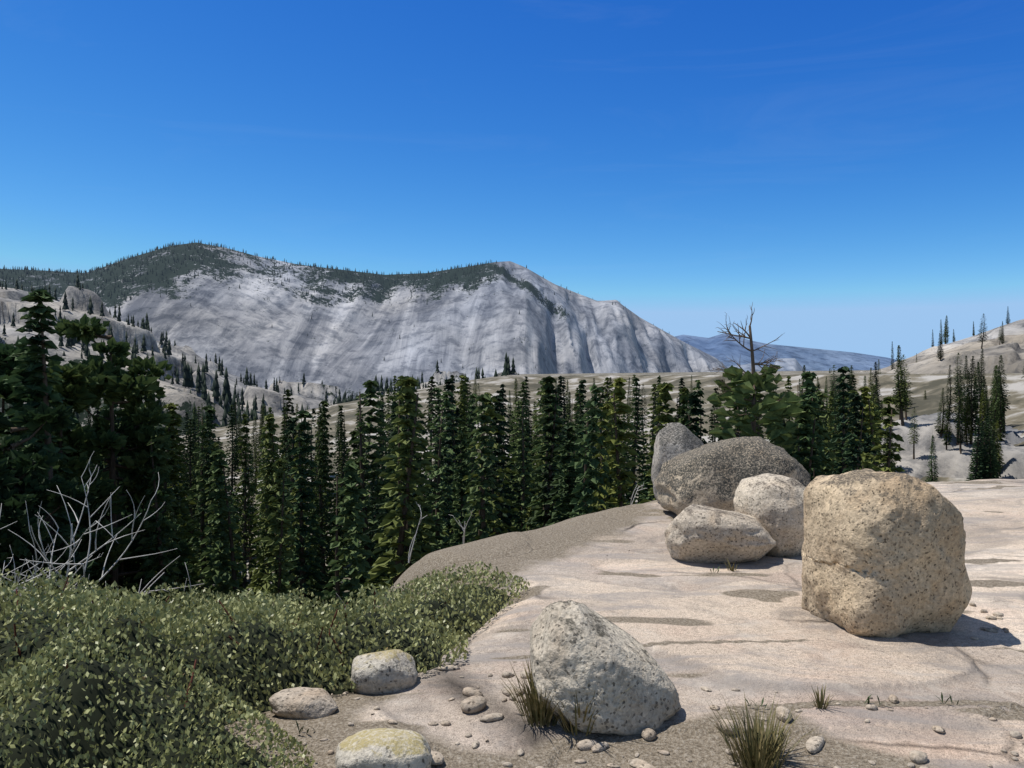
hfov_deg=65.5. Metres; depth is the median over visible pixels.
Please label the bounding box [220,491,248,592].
tree
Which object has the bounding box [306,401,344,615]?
tree
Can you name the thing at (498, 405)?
tree
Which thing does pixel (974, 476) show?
tree
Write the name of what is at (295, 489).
tree
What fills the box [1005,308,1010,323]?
tree
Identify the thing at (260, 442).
tree
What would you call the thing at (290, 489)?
tree
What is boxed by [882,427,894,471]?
tree
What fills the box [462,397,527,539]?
tree
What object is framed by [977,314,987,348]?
tree
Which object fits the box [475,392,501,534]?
tree
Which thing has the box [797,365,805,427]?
tree
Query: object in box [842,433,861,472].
tree
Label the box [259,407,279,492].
tree
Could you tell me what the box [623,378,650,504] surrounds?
tree
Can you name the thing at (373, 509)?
tree
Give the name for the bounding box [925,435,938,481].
tree
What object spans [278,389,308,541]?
tree
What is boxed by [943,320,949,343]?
tree
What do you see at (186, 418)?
tree
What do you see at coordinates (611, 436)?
tree
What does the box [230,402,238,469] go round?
tree
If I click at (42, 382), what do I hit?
tree
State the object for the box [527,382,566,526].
tree
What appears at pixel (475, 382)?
tree
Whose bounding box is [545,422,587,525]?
tree
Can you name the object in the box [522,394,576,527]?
tree
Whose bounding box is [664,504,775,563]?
wedge boulder
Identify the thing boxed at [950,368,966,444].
tree
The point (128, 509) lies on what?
tree
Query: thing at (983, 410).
tree
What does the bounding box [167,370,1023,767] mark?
ground
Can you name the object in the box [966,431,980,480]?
tree
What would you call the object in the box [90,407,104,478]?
tree
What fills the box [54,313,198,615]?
tree
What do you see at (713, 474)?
lichen boulder
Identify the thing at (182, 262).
trees
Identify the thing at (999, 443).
tree
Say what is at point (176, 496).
tree
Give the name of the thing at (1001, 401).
tree
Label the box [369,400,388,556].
tree
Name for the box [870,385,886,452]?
tree
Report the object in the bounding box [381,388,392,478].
tree
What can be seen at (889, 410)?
tree
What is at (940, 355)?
tree
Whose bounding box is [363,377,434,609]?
tree
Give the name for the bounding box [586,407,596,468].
tree
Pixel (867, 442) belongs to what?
tree
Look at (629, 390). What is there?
tree
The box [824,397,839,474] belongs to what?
tree
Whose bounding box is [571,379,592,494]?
tree
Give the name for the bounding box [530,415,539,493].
tree
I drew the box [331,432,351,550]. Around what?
tree
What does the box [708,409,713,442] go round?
tree
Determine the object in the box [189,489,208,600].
tree
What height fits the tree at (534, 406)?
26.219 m
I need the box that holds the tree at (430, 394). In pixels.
[421,376,446,514]
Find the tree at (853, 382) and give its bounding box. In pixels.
[848,375,859,433]
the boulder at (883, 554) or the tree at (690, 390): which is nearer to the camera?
the boulder at (883, 554)
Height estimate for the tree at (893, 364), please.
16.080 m
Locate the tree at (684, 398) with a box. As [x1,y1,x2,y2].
[676,387,695,433]
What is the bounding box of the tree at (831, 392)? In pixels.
[823,390,840,469]
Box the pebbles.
[224,549,1023,767]
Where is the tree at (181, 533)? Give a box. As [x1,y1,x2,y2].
[152,403,204,606]
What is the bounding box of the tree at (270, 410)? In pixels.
[255,407,275,545]
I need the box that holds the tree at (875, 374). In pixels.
[872,362,882,420]
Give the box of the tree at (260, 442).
[254,406,268,492]
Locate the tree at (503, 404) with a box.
[493,384,513,532]
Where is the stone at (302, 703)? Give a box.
[269,687,337,718]
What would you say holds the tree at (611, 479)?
on the ground
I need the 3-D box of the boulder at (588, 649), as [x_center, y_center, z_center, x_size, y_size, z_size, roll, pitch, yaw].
[0.434,1.310,3.751,0.698,0.570,0.630,0,1,0]
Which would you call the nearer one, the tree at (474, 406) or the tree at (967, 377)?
the tree at (474, 406)
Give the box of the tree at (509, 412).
[506,390,512,435]
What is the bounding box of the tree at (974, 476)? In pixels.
[966,417,991,480]
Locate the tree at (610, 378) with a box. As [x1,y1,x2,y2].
[604,377,620,454]
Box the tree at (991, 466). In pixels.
[979,423,1001,478]
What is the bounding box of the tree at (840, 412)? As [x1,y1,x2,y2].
[831,394,848,474]
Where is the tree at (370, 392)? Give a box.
[330,380,396,611]
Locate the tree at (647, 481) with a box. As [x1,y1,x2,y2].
[640,470,654,500]
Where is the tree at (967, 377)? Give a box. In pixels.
[963,370,972,410]
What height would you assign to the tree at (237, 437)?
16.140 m
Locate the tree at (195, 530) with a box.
[189,470,213,577]
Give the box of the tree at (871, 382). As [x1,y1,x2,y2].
[868,371,872,393]
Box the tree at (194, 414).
[189,407,197,463]
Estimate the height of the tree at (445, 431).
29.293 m
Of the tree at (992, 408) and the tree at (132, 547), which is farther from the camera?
the tree at (992, 408)
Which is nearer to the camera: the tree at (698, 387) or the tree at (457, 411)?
the tree at (457, 411)
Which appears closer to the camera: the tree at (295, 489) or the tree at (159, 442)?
the tree at (159, 442)
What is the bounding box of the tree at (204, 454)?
[183,405,231,603]
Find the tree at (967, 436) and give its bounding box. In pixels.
[962,393,974,445]
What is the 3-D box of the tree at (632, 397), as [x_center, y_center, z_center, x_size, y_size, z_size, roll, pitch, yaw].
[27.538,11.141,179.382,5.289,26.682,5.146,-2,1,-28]
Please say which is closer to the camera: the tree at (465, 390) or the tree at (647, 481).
the tree at (647, 481)
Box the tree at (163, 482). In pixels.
[151,424,172,540]
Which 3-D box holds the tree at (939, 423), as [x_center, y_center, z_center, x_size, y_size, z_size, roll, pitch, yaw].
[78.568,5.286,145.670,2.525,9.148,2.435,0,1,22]
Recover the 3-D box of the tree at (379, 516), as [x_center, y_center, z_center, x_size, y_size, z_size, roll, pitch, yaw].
[-4.874,12.990,36.202,5.300,25.852,5.891,-1,2,-13]
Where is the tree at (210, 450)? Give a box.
[203,413,216,538]
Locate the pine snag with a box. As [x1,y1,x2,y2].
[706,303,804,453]
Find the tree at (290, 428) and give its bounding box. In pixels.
[259,417,325,609]
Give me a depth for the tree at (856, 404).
30.63 m
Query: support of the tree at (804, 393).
on the ground
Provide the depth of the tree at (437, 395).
54.55 m
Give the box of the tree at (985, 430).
[977,416,997,479]
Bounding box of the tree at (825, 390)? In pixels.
[820,389,833,442]
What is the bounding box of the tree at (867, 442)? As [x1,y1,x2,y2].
[860,432,877,467]
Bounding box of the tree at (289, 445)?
[278,415,298,509]
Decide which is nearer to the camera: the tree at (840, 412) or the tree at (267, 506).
the tree at (267, 506)
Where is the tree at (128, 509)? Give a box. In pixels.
[116,423,152,590]
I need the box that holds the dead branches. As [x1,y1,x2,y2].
[0,452,645,609]
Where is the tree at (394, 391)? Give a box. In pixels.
[387,375,397,470]
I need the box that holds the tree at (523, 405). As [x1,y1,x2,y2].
[509,381,532,523]
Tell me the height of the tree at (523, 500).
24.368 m
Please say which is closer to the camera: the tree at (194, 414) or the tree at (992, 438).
the tree at (992, 438)
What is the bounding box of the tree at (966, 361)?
[962,356,970,378]
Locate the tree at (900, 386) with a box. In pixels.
[895,359,906,419]
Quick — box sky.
[0,0,1023,359]
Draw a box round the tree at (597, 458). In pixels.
[590,393,611,509]
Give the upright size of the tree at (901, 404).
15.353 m
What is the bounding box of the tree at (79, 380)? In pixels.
[0,359,136,598]
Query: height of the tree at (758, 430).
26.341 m
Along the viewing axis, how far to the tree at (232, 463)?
124.28 m
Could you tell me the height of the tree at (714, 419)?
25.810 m
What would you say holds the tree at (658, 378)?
on the ground
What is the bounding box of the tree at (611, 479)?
[587,386,625,510]
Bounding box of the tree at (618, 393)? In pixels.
[598,377,642,507]
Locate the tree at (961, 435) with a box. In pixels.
[954,408,964,453]
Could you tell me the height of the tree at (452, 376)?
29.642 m
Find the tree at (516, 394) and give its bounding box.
[510,379,520,441]
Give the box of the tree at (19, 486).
[0,400,104,601]
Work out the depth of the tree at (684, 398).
38.73 m
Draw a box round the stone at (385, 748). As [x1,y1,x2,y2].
[335,728,431,767]
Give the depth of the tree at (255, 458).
206.04 m
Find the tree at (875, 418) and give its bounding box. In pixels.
[864,403,885,466]
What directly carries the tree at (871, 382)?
on the hillside at (952, 462)
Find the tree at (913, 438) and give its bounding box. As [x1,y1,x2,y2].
[907,407,919,458]
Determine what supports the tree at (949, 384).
on the hillside at (952, 462)
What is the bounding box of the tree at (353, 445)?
[339,430,376,617]
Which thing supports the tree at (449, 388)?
on the ground
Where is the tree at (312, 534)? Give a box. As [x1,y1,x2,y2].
[305,497,321,601]
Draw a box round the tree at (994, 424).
[992,422,1000,462]
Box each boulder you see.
[530,599,680,735]
[651,423,703,502]
[654,436,809,514]
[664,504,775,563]
[733,473,805,556]
[801,469,971,637]
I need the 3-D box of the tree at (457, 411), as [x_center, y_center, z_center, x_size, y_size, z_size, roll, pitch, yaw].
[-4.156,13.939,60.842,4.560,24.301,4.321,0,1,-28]
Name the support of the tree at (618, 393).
on the ground
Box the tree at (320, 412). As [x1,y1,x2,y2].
[309,408,334,551]
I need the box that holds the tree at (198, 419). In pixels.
[188,406,204,505]
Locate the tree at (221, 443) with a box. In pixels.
[213,442,228,593]
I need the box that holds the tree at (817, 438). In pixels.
[800,387,837,476]
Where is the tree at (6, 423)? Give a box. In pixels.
[0,358,22,508]
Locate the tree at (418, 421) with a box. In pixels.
[405,386,429,565]
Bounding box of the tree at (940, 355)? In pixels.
[936,333,943,360]
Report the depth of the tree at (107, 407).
55.02 m
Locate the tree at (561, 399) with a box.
[554,376,569,473]
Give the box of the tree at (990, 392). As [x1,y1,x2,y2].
[988,366,997,409]
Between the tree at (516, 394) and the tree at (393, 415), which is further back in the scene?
the tree at (516, 394)
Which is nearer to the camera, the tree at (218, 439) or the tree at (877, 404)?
the tree at (877, 404)
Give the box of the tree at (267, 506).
[255,438,274,584]
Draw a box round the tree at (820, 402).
[803,390,835,475]
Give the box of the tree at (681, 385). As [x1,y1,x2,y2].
[675,378,684,422]
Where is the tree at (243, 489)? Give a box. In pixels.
[237,427,254,559]
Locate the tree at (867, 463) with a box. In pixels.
[858,452,882,471]
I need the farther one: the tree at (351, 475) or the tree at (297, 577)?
the tree at (297, 577)
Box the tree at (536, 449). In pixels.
[531,395,546,493]
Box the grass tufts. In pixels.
[295,558,958,767]
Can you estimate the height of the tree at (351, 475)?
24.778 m
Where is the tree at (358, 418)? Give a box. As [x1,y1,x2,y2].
[353,405,371,522]
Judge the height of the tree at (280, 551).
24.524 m
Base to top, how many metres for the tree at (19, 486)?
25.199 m
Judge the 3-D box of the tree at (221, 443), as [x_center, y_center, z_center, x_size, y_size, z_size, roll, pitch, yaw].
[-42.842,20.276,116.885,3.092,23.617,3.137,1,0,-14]
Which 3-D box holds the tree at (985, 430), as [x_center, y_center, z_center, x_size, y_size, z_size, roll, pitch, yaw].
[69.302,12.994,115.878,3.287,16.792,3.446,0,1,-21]
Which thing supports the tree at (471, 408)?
on the ground
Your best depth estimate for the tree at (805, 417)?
30.38 m
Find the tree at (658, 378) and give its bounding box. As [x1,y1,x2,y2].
[650,376,662,446]
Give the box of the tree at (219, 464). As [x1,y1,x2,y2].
[198,449,246,610]
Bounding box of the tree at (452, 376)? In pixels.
[442,375,456,543]
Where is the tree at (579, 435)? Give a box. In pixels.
[564,424,589,515]
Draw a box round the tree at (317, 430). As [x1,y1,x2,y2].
[314,404,328,475]
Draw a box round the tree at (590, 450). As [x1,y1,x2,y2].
[568,384,608,517]
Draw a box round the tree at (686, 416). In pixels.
[676,394,702,440]
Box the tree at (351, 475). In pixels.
[321,460,374,616]
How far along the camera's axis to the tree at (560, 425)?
80.29 m
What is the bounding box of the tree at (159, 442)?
[133,427,182,608]
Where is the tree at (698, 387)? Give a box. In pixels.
[685,380,708,440]
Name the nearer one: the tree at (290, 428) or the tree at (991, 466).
the tree at (290, 428)
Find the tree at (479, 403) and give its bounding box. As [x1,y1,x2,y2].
[474,383,481,426]
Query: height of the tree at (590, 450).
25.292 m
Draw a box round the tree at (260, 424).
[258,405,265,448]
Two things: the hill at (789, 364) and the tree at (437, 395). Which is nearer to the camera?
the tree at (437, 395)
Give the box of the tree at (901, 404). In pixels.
[891,345,909,425]
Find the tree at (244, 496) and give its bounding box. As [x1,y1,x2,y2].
[228,414,265,599]
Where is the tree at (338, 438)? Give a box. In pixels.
[335,414,342,466]
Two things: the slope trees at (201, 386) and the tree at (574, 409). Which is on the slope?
the slope trees at (201, 386)
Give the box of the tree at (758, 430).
[745,395,763,438]
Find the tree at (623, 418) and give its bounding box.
[620,414,635,502]
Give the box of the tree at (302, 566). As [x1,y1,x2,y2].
[275,410,332,611]
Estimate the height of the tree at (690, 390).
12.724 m
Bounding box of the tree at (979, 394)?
[972,362,983,421]
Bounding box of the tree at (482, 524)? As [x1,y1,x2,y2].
[459,394,501,544]
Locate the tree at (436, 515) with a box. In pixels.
[412,391,474,559]
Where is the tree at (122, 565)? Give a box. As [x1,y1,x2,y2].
[78,409,145,594]
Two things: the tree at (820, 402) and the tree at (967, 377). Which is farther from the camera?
the tree at (967, 377)
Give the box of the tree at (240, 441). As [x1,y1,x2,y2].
[236,423,243,468]
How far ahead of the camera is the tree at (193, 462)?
117.43 m
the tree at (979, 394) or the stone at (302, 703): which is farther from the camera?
the tree at (979, 394)
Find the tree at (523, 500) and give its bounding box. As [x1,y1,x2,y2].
[504,400,538,530]
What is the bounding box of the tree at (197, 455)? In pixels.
[186,442,205,581]
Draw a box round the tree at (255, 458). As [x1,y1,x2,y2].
[252,437,257,493]
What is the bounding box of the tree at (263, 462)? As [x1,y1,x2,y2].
[251,429,274,575]
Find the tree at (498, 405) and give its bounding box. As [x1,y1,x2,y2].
[475,395,519,537]
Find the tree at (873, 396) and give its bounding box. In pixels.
[870,383,879,424]
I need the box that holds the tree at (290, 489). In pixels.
[280,444,319,581]
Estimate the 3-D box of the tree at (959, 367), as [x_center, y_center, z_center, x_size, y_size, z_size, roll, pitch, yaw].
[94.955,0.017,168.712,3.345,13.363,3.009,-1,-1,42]
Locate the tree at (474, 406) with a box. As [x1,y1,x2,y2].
[465,377,479,467]
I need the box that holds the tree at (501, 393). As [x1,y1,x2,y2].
[475,390,526,534]
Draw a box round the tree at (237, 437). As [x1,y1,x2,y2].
[234,421,241,468]
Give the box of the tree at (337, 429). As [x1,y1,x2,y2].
[334,405,341,458]
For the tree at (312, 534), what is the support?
on the ground
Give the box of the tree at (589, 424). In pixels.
[585,420,594,467]
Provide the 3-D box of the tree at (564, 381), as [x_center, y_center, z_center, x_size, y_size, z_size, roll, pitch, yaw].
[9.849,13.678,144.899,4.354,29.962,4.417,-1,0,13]
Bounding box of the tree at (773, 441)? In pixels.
[770,416,797,455]
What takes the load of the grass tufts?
on the ground
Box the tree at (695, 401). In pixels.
[685,390,707,444]
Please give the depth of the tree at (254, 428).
211.73 m
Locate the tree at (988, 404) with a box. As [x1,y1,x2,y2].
[982,403,1000,476]
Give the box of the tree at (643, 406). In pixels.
[639,384,647,446]
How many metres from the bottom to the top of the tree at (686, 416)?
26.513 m
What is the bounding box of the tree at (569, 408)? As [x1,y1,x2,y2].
[567,392,573,422]
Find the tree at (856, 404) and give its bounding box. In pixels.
[842,393,867,469]
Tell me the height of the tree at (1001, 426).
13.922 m
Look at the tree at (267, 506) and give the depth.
83.45 m
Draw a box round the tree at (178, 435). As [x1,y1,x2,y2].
[169,434,188,584]
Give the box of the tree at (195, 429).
[184,419,209,569]
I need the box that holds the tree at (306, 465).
[303,431,313,525]
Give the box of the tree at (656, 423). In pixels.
[641,403,666,500]
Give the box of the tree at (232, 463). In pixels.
[223,404,246,561]
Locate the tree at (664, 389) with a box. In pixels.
[638,382,678,503]
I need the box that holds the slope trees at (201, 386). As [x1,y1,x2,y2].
[0,273,518,431]
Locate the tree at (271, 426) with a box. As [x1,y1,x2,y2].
[244,413,298,606]
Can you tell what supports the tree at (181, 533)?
on the ground
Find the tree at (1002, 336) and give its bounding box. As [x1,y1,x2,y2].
[1000,321,1004,343]
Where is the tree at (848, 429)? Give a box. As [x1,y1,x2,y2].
[836,390,861,467]
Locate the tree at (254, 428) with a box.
[247,417,261,487]
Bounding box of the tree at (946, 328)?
[942,315,949,343]
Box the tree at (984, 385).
[982,376,988,406]
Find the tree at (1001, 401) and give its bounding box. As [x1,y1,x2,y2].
[996,376,1004,424]
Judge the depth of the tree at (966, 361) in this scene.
229.00 m
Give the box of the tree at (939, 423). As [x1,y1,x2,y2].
[934,388,947,436]
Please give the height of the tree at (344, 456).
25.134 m
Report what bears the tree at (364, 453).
on the ground
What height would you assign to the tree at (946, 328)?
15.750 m
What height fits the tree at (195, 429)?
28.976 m
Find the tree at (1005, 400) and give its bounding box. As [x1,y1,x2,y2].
[993,355,1010,430]
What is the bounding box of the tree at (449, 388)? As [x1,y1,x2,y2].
[427,379,459,548]
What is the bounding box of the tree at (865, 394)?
[852,386,886,471]
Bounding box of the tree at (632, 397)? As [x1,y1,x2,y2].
[627,374,644,491]
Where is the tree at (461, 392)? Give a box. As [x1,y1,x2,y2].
[443,375,478,543]
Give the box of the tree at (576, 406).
[573,388,579,438]
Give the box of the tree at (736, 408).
[730,403,744,436]
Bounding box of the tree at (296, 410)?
[291,404,299,466]
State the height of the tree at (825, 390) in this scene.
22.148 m
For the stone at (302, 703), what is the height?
0.125 m
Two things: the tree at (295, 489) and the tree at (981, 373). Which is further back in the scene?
the tree at (981, 373)
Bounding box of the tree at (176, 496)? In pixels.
[168,448,195,592]
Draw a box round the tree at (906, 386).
[899,355,913,419]
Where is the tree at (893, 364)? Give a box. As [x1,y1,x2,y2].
[890,341,894,370]
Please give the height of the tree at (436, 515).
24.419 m
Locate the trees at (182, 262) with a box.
[0,239,688,367]
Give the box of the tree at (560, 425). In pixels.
[535,394,567,507]
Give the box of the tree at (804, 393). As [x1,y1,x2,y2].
[795,382,826,457]
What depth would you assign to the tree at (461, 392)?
69.75 m
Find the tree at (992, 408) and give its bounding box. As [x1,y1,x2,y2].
[989,403,1002,475]
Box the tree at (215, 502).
[197,442,242,599]
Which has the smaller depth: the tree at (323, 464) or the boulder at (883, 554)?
the boulder at (883, 554)
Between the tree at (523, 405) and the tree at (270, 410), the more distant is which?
the tree at (270, 410)
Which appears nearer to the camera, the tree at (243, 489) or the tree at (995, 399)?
the tree at (243, 489)
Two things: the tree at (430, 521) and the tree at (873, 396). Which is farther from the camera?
the tree at (873, 396)
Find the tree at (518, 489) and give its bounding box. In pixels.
[515,420,535,531]
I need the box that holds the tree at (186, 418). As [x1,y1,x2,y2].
[179,412,189,505]
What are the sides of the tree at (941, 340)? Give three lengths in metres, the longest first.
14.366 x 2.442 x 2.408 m
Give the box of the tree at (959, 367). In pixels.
[952,353,966,407]
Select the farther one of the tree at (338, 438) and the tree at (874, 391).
the tree at (338, 438)
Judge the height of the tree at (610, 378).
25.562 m
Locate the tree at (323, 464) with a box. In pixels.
[314,425,328,531]
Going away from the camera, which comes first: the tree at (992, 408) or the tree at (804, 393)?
the tree at (804, 393)
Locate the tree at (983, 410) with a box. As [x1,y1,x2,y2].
[978,388,988,432]
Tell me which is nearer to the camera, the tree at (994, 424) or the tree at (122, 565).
the tree at (122, 565)
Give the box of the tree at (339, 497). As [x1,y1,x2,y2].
[332,445,348,567]
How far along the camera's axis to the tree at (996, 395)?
153.61 m
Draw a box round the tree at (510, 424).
[502,411,518,493]
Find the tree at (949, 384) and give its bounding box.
[944,368,952,420]
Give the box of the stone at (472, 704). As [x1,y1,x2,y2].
[460,696,486,713]
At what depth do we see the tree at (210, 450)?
158.41 m
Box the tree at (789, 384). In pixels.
[783,376,797,449]
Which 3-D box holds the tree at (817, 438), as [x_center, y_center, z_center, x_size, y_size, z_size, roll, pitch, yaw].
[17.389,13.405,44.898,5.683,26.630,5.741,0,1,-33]
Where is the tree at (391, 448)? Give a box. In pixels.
[384,395,403,508]
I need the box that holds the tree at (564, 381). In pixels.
[559,377,570,470]
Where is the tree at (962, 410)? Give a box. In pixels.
[953,383,966,450]
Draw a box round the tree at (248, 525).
[238,446,259,580]
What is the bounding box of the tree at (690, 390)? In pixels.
[689,376,692,393]
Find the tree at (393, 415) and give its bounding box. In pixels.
[377,399,396,557]
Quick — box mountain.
[0,242,727,400]
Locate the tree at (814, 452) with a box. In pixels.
[806,448,822,476]
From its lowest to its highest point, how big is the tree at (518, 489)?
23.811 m
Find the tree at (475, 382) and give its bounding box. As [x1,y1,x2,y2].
[473,374,477,406]
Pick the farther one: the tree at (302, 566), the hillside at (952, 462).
the hillside at (952, 462)
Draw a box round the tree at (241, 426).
[237,414,242,446]
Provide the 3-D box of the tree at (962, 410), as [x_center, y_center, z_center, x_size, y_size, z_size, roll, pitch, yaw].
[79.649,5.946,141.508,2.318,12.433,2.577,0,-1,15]
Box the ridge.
[675,333,895,370]
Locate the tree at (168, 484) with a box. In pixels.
[161,427,188,586]
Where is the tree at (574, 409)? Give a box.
[560,393,591,512]
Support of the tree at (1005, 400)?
on the hillside at (952, 462)
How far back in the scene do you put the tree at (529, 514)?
40.80 m
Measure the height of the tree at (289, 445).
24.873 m
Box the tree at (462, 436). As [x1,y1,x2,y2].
[443,424,477,546]
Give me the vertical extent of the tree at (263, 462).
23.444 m
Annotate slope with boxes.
[0,286,517,434]
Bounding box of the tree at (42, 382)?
[1,289,99,591]
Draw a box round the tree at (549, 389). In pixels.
[521,376,567,531]
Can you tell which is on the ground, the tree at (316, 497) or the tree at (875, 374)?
the tree at (316, 497)
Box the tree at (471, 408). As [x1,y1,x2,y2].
[460,393,479,541]
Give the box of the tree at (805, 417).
[791,404,825,480]
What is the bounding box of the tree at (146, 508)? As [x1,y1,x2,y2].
[116,395,159,591]
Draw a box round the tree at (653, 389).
[636,384,658,503]
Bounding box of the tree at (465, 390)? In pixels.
[456,384,478,512]
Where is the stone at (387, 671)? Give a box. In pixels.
[351,649,417,694]
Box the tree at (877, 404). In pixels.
[866,403,884,464]
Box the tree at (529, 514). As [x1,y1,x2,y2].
[525,507,533,530]
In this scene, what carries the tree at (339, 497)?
on the ground
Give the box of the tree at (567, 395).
[563,380,570,419]
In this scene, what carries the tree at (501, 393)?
on the ground
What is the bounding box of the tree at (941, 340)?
[939,320,943,343]
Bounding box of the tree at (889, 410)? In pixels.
[870,396,905,471]
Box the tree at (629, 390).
[625,377,630,422]
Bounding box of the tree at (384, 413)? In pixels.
[368,395,387,518]
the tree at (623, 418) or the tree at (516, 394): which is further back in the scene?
the tree at (516, 394)
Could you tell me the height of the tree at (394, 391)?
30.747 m
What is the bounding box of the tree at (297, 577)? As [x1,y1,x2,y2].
[287,494,306,584]
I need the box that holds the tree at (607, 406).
[588,402,615,512]
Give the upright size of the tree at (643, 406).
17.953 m
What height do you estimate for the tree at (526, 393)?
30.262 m
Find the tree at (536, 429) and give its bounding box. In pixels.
[520,380,563,526]
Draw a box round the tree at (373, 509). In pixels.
[360,459,382,558]
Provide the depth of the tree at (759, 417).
111.01 m
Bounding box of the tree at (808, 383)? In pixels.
[796,371,827,476]
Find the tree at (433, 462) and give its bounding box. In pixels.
[432,399,446,474]
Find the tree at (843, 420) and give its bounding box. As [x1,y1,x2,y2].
[826,366,857,474]
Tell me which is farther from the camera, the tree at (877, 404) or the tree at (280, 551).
the tree at (877, 404)
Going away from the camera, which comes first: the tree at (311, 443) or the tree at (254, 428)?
the tree at (311, 443)
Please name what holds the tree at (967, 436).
on the hillside at (952, 462)
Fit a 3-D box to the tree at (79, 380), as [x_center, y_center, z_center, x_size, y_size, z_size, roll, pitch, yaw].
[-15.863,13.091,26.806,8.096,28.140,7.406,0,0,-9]
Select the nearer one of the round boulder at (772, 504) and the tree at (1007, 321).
the round boulder at (772, 504)
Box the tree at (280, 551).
[257,458,299,612]
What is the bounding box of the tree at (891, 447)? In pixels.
[883,416,897,467]
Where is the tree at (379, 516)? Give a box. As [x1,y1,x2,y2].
[363,387,444,606]
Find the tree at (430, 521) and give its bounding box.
[365,375,447,594]
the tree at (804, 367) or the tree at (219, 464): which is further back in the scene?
the tree at (804, 367)
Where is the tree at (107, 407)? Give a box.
[101,404,120,485]
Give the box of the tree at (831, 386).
[826,365,839,414]
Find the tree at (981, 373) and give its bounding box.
[976,348,986,399]
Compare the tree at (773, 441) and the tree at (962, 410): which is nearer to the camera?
the tree at (773, 441)
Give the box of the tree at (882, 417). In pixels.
[879,400,884,419]
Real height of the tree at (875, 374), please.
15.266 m
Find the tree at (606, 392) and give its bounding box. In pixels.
[593,377,624,508]
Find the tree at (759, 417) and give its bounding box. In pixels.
[755,392,763,436]
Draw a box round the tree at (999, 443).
[995,421,1004,474]
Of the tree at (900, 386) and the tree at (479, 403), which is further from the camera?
the tree at (479, 403)
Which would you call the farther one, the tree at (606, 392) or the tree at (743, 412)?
the tree at (606, 392)
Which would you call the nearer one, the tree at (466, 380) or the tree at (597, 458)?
the tree at (597, 458)
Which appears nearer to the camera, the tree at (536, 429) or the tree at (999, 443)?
the tree at (536, 429)
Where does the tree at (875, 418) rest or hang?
on the ground
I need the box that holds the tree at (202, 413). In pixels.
[199,403,206,448]
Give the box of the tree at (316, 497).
[305,452,342,602]
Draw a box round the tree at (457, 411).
[442,407,468,544]
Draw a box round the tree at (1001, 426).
[994,372,1007,440]
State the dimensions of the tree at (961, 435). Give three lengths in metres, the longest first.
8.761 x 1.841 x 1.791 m
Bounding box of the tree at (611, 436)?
[603,401,618,507]
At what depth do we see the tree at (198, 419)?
164.20 m
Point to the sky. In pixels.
(849, 172)
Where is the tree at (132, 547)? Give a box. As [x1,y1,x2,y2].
[107,478,192,594]
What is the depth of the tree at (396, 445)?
41.87 m
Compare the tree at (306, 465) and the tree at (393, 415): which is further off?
the tree at (306, 465)
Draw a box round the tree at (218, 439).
[210,437,224,543]
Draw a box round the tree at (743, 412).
[730,394,748,434]
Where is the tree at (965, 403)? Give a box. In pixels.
[962,389,970,427]
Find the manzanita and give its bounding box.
[0,561,529,767]
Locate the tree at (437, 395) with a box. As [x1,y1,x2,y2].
[423,387,455,551]
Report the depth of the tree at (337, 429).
233.75 m
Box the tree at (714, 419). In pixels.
[707,388,720,441]
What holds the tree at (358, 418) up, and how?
on the ground
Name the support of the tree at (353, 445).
on the ground
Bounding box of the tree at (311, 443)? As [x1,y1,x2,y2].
[303,408,332,546]
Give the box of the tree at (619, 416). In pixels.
[608,401,630,504]
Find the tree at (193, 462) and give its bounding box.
[181,419,206,571]
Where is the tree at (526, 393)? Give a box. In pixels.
[514,376,535,504]
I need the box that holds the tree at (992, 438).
[987,428,1000,478]
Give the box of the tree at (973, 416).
[962,356,979,444]
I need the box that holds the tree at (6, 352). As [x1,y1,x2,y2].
[0,335,82,573]
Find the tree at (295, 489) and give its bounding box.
[284,429,318,607]
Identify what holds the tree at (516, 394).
on the ground
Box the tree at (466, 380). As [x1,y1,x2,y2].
[461,376,476,493]
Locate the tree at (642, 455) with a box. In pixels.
[636,438,648,502]
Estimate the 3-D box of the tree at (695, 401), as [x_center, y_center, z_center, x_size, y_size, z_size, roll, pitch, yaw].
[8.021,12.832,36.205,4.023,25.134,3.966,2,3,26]
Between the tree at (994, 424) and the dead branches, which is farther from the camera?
the tree at (994, 424)
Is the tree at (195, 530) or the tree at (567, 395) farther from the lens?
the tree at (567, 395)
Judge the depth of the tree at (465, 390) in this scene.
74.46 m
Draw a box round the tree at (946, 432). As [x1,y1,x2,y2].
[941,401,952,449]
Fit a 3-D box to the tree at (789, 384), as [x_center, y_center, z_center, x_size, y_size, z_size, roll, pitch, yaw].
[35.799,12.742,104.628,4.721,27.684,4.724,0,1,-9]
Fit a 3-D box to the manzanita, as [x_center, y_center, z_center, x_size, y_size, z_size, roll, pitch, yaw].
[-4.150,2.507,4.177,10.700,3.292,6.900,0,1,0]
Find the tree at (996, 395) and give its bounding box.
[988,365,1004,427]
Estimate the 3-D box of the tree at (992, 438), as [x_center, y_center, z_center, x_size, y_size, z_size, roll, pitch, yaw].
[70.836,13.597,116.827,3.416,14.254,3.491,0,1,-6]
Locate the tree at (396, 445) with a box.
[381,400,420,581]
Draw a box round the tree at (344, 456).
[326,405,356,580]
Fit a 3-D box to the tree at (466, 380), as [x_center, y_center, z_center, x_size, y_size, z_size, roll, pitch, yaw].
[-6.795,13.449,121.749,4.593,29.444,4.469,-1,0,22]
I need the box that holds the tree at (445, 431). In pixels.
[441,383,452,517]
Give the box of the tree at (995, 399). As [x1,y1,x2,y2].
[991,382,996,425]
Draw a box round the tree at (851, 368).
[848,365,858,410]
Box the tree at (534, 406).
[532,401,539,464]
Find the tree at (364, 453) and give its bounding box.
[358,422,371,547]
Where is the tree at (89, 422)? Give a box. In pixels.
[86,406,91,427]

